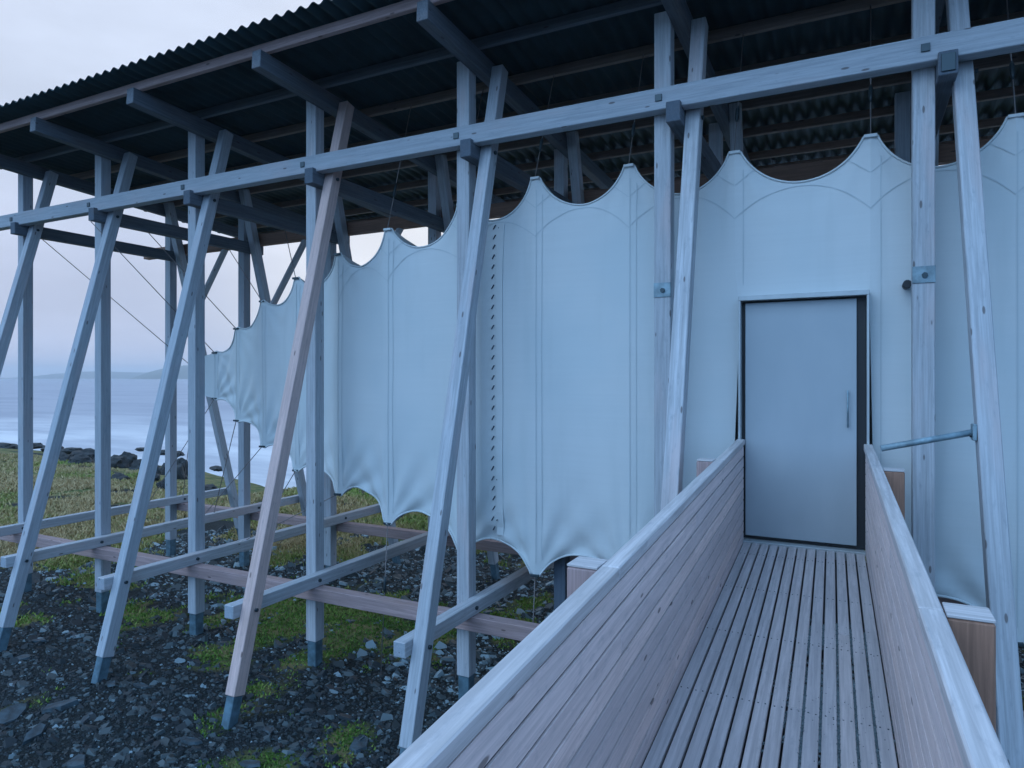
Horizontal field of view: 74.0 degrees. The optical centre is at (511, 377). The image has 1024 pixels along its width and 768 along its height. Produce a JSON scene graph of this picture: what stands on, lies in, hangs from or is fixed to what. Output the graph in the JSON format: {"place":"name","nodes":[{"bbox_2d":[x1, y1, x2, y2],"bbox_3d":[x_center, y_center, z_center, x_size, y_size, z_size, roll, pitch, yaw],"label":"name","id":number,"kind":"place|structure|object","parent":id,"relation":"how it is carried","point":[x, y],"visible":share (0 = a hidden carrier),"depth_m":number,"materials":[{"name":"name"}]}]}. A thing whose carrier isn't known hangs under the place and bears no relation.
{"place":"outdoors","nodes":[
{"label":"outdoors","id":0,"kind":"place"},
{"bbox_2d":[0,371,147,378],"bbox_3d":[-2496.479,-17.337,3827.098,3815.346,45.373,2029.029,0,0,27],"label":"hills","id":1,"kind":"structure","parent":0,"point":[114,375],"depth_m":3116.30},
{"bbox_2d":[0,379,305,488],"bbox_3d":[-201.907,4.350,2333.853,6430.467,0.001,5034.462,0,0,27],"label":"sea","id":2,"kind":"structure","parent":0,"point":[132,403],"depth_m":67.56,"materials":[{"name":"liquid"}]},
{"bbox_2d":[135,447,143,451],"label":"shore rock","id":3,"kind":"object","parent":2,"relation":"in","point":[140,449],"visible":0.53,"depth_m":35.12,"materials":[{"name":"grey stone"}]},
{"bbox_2d":[177,451,184,456],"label":"shore rock","id":4,"kind":"object","parent":2,"relation":"in","point":[181,453],"visible":0.44,"depth_m":32.97,"materials":[{"name":"grey stone"}]},
{"bbox_2d":[130,365,187,378],"bbox_3d":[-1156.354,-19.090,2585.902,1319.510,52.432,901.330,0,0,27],"label":"hills","id":5,"kind":"structure","parent":0,"point":[183,373],"depth_m":2185.23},
{"bbox_2d":[0,0,940,377],"label":"sky","id":6,"kind":"structure","parent":0,"point":[45,44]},
{"bbox_2d":[0,448,1023,767],"bbox_3d":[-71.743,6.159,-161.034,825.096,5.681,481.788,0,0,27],"label":"ground","id":7,"kind":"structure","parent":0,"point":[216,526],"depth_m":8.01,"materials":[{"name":"black gravel"}]},
{"bbox_2d":[0,442,16,448],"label":"shore rock","id":8,"kind":"object","parent":7,"relation":"on","point":[7,445],"visible":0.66,"depth_m":36.16,"materials":[{"name":"grey stone"}]},
{"bbox_2d":[0,703,27,724],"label":"slate slab","id":9,"kind":"object","parent":7,"relation":"on","point":[9,714],"depth_m":6.88,"materials":[{"name":"grey stone"}]},
{"bbox_2d":[14,654,30,660],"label":"slate slab","id":10,"kind":"object","parent":7,"relation":"on","point":[24,657],"depth_m":8.28,"materials":[{"name":"grey stone"}]},
{"bbox_2d":[14,443,44,448],"bbox_3d":[-26.216,3.708,36.864,1.156,0.395,1.380,0,0,27],"label":"shore rock","id":11,"kind":"object","parent":7,"relation":"on","point":[37,445],"visible":0.44,"depth_m":36.83,"materials":[{"name":"grey stone"}]},
{"bbox_2d":[22,723,46,744],"bbox_3d":[-4.559,3.404,6.490,0.141,0.040,0.329,7,6,-6],"label":"slate slab","id":12,"kind":"object","parent":7,"relation":"on","point":[38,729],"depth_m":6.48,"materials":[{"name":"grey stone"}]},
{"bbox_2d":[28,638,45,642],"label":"slate slab","id":13,"kind":"object","parent":7,"relation":"on","point":[38,640],"depth_m":8.79,"materials":[{"name":"grey stone"}]},
{"bbox_2d":[41,699,78,713],"bbox_3d":[-4.667,3.396,7.037,0.326,0.051,0.208,-3,-2,-23],"label":"slate slab","id":14,"kind":"object","parent":7,"relation":"on","point":[63,705],"depth_m":7.01,"materials":[{"name":"grey stone"}]},
{"bbox_2d":[59,452,70,460],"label":"shore rock","id":15,"kind":"object","parent":7,"relation":"on","point":[63,456],"visible":0.27,"depth_m":30.12,"materials":[{"name":"grey stone"}]},
{"bbox_2d":[60,447,82,453],"bbox_3d":[-22.463,3.733,34.675,1.009,0.372,0.884,0,0,-2],"label":"shore rock","id":16,"kind":"object","parent":7,"relation":"on","point":[69,450],"visible":0.66,"depth_m":34.38,"materials":[{"name":"grey stone"}]},
{"bbox_2d":[61,754,85,767],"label":"slate slab","id":17,"kind":"object","parent":7,"relation":"on","point":[78,761],"depth_m":6.04,"materials":[{"name":"grey stone"}]},
{"bbox_2d":[67,454,94,464],"bbox_3d":[-18.458,3.682,28.988,1.034,0.839,1.045,0,0,-26],"label":"shore rock","id":18,"kind":"object","parent":7,"relation":"on","point":[79,458],"visible":0.48,"depth_m":28.82,"materials":[{"name":"grey stone"}]},
{"bbox_2d":[69,448,94,460],"bbox_3d":[-19.515,3.690,31.033,1.627,0.966,1.189,0,0,-6],"label":"shore rock","id":19,"kind":"object","parent":7,"relation":"on","point":[89,452],"visible":0.31,"depth_m":30.77,"materials":[{"name":"grey stone"}]},
{"bbox_2d":[81,712,93,724],"bbox_3d":[-4.255,3.404,6.790,0.097,0.023,0.239,-9,2,-10],"label":"slate slab","id":20,"kind":"object","parent":7,"relation":"on","point":[85,719],"depth_m":6.77,"materials":[{"name":"grey stone"}]},
{"bbox_2d":[107,680,115,686],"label":"slate slab","id":21,"kind":"object","parent":7,"relation":"on","point":[111,684],"depth_m":7.46,"materials":[{"name":"grey stone"}]},
{"bbox_2d":[111,455,128,467],"bbox_3d":[-16.538,3.679,28.345,1.056,0.908,0.841,0,0,17],"label":"shore rock","id":22,"kind":"object","parent":7,"relation":"on","point":[117,461],"visible":0.42,"depth_m":28.16,"materials":[{"name":"grey stone"}]},
{"bbox_2d":[111,473,129,479],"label":"shore rock","id":23,"kind":"object","parent":7,"relation":"on","point":[119,476],"visible":0.43,"depth_m":23.57,"materials":[{"name":"grey stone"}]},
{"bbox_2d":[119,451,136,465],"bbox_3d":[-16.719,3.632,29.484,0.923,0.927,0.807,0,0,-41],"label":"shore rock","id":24,"kind":"object","parent":7,"relation":"on","point":[130,457],"visible":0.3,"depth_m":29.35,"materials":[{"name":"grey stone"}]},
{"bbox_2d":[129,459,141,470],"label":"shore rock","id":25,"kind":"object","parent":7,"relation":"on","point":[135,464],"visible":0.31,"depth_m":27.24,"materials":[{"name":"grey stone"}]},
{"bbox_2d":[133,682,150,688],"bbox_3d":[-4.064,3.386,7.466,0.231,0.026,0.084,6,7,17],"label":"slate slab","id":26,"kind":"object","parent":7,"relation":"on","point":[140,685],"depth_m":7.46,"materials":[{"name":"grey stone"}]},
{"bbox_2d":[154,473,159,480],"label":"shore rock","id":27,"kind":"object","parent":7,"relation":"on","point":[157,476],"visible":0.16,"depth_m":23.63,"materials":[{"name":"grey stone"}]},
{"bbox_2d":[151,714,165,720],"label":"slate slab","id":28,"kind":"object","parent":7,"relation":"on","point":[158,717],"depth_m":6.75,"materials":[{"name":"grey stone"}]},
{"bbox_2d":[156,478,164,488],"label":"shore rock","id":29,"kind":"object","parent":7,"relation":"on","point":[162,486],"visible":0.25,"depth_m":21.94,"materials":[{"name":"grey stone"}]},
{"bbox_2d":[159,463,164,474],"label":"shore rock","id":30,"kind":"object","parent":7,"relation":"on","point":[162,470],"visible":0.23,"depth_m":25.94,"materials":[{"name":"grey stone"}]},
{"bbox_2d":[177,464,187,479],"bbox_3d":[-12.417,3.669,25.280,0.622,0.937,0.763,0,0,-4],"label":"shore rock","id":31,"kind":"object","parent":7,"relation":"on","point":[180,472],"visible":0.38,"depth_m":25.04,"materials":[{"name":"grey stone"}]},
{"bbox_2d":[177,457,187,475],"bbox_3d":[-13.121,3.669,26.910,0.686,1.026,0.561,0,0,-15],"label":"shore rock","id":32,"kind":"object","parent":7,"relation":"on","point":[181,460],"visible":0.27,"depth_m":26.86,"materials":[{"name":"grey stone"}]},
{"bbox_2d":[180,736,201,744],"bbox_3d":[-3.026,3.408,6.378,0.263,0.029,0.102,0,-4,18],"label":"slate slab","id":33,"kind":"object","parent":7,"relation":"on","point":[191,741],"depth_m":6.36,"materials":[{"name":"grey stone"}]},
{"bbox_2d":[205,484,217,490],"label":"shore rock","id":34,"kind":"object","parent":7,"relation":"on","point":[210,486],"visible":0.34,"depth_m":21.79,"materials":[{"name":"grey stone"}]},
{"bbox_2d":[209,465,221,471],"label":"shore rock","id":35,"kind":"object","parent":7,"relation":"on","point":[216,468],"visible":0.77,"depth_m":27.74,"materials":[{"name":"grey stone"}]},
{"bbox_2d":[239,759,260,767],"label":"slate slab","id":36,"kind":"object","parent":7,"relation":"on","point":[250,763],"depth_m":6.00,"materials":[{"name":"grey stone"}]},
{"bbox_2d":[262,725,273,734],"bbox_3d":[-2.360,3.415,6.592,0.116,0.019,0.222,9,-8,-23],"label":"slate slab","id":37,"kind":"object","parent":7,"relation":"on","point":[268,729],"depth_m":6.58,"materials":[{"name":"grey stone"}]},
{"bbox_2d":[299,751,313,765],"bbox_3d":[-1.842,3.420,6.101,0.126,0.023,0.242,5,-3,-22],"label":"slate slab","id":38,"kind":"object","parent":7,"relation":"on","point":[310,758],"depth_m":6.07,"materials":[{"name":"grey stone"}]},
{"bbox_2d":[300,708,312,713],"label":"slate slab","id":39,"kind":"object","parent":7,"relation":"on","point":[304,710],"depth_m":6.96,"materials":[{"name":"grey stone"}]},
{"bbox_2d":[349,735,368,753],"bbox_3d":[-1.428,3.423,6.355,0.173,0.025,0.316,-2,-1,-4],"label":"slate slab","id":40,"kind":"object","parent":7,"relation":"on","point":[358,746],"depth_m":6.31,"materials":[{"name":"grey stone"}]},
{"bbox_2d":[367,660,372,667],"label":"slate slab","id":41,"kind":"object","parent":7,"relation":"on","point":[369,662],"depth_m":8.14,"materials":[{"name":"grey stone"}]},
{"bbox_2d":[0,0,1023,767],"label":"timber shelter","id":42,"kind":"object","parent":7,"relation":"on","point":[252,138],"visible":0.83,"depth_m":7.71,"materials":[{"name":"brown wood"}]},
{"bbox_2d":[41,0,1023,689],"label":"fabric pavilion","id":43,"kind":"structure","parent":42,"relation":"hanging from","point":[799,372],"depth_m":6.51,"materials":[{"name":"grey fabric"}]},
{"bbox_2d":[745,298,856,545],"bbox_3d":[2.473,0.370,5.853,0.887,2.064,0.069,0,0,27],"label":"door","id":44,"kind":"structure","parent":43,"relation":"in","point":[801,356],"depth_m":5.85,"materials":[{"name":"silver metal"}]},
{"bbox_2d":[387,439,1009,767],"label":"walkway","id":45,"kind":"structure","parent":7,"relation":"on","point":[663,636],"depth_m":2.88,"materials":[{"name":"grey wood"}]},
{"bbox_2d":[754,619,896,767],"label":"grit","id":46,"kind":"object","parent":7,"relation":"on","point":[838,743],"visible":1,"depth_m":3.17,"materials":[{"name":"gravel"}]},
{"bbox_2d":[0,453,1023,767],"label":"grass","id":47,"kind":"structure","parent":0,"point":[76,483],"depth_m":13.62,"materials":[{"name":"green plant"}]}
]}

